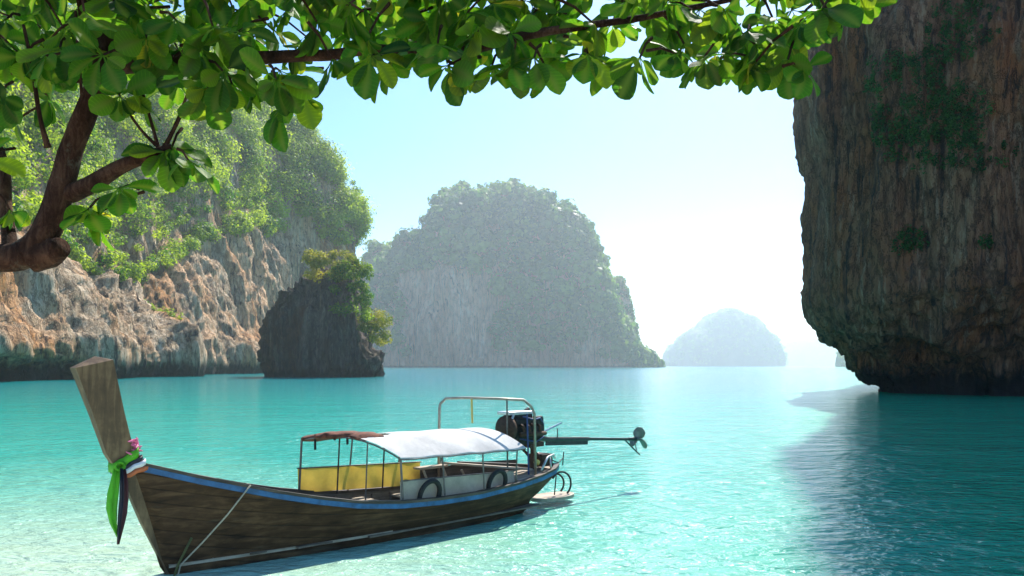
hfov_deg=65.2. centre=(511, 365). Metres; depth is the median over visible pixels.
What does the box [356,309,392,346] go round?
bush
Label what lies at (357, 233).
jungle tree
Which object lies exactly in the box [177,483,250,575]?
mooring rope
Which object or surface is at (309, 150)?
jungle foliage
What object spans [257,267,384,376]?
sea stack
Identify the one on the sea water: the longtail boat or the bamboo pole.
the longtail boat
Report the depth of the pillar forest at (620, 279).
1337.57 m
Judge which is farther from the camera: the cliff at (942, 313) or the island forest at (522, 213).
the island forest at (522, 213)
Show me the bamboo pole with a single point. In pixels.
(182, 555)
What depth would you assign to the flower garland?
11.11 m
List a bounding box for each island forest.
[360,177,665,367]
[661,307,789,365]
[783,337,837,362]
[836,352,845,366]
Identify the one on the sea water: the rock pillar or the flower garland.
the rock pillar
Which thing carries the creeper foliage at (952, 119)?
on the cliff at (942, 313)
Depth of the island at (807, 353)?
6665.84 m
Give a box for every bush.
[300,247,362,282]
[328,255,373,322]
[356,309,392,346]
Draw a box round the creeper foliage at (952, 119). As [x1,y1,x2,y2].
[862,0,1019,254]
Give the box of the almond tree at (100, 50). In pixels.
[0,0,896,271]
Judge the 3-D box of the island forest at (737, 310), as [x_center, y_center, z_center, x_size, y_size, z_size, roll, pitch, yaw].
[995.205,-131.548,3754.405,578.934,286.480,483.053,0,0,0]
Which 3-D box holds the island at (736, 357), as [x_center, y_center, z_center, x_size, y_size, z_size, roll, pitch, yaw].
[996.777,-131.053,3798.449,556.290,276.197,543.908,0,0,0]
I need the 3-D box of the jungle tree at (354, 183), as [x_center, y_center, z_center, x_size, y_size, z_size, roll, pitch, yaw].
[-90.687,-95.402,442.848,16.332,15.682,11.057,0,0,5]
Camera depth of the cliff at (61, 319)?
254.94 m
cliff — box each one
[0,12,365,380]
[792,0,1023,396]
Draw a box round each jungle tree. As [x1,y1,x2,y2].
[340,180,363,193]
[347,224,361,250]
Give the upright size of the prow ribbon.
1.296 m
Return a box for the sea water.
[0,366,1023,575]
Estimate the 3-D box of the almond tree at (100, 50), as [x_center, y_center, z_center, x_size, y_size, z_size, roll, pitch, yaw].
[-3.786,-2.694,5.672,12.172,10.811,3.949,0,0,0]
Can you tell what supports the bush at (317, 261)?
on the sea stack
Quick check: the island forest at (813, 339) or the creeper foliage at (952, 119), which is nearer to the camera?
the creeper foliage at (952, 119)
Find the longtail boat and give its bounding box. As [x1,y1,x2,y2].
[70,356,647,574]
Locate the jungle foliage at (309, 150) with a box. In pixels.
[0,2,378,319]
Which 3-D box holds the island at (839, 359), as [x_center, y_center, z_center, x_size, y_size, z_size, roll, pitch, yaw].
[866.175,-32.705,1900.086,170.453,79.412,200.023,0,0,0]
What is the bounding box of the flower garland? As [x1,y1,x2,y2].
[126,437,142,456]
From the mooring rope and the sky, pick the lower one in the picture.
the mooring rope
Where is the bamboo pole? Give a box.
[173,537,192,575]
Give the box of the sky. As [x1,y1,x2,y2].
[68,0,817,358]
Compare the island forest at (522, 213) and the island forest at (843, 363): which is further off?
the island forest at (843, 363)
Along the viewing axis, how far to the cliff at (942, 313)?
76.92 m
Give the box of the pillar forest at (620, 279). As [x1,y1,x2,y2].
[613,275,643,345]
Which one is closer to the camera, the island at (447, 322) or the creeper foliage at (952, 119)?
the creeper foliage at (952, 119)
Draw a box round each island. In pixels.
[372,187,631,367]
[662,308,785,365]
[782,339,837,365]
[835,353,845,366]
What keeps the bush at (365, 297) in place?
on the sea stack
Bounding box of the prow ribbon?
[106,447,147,544]

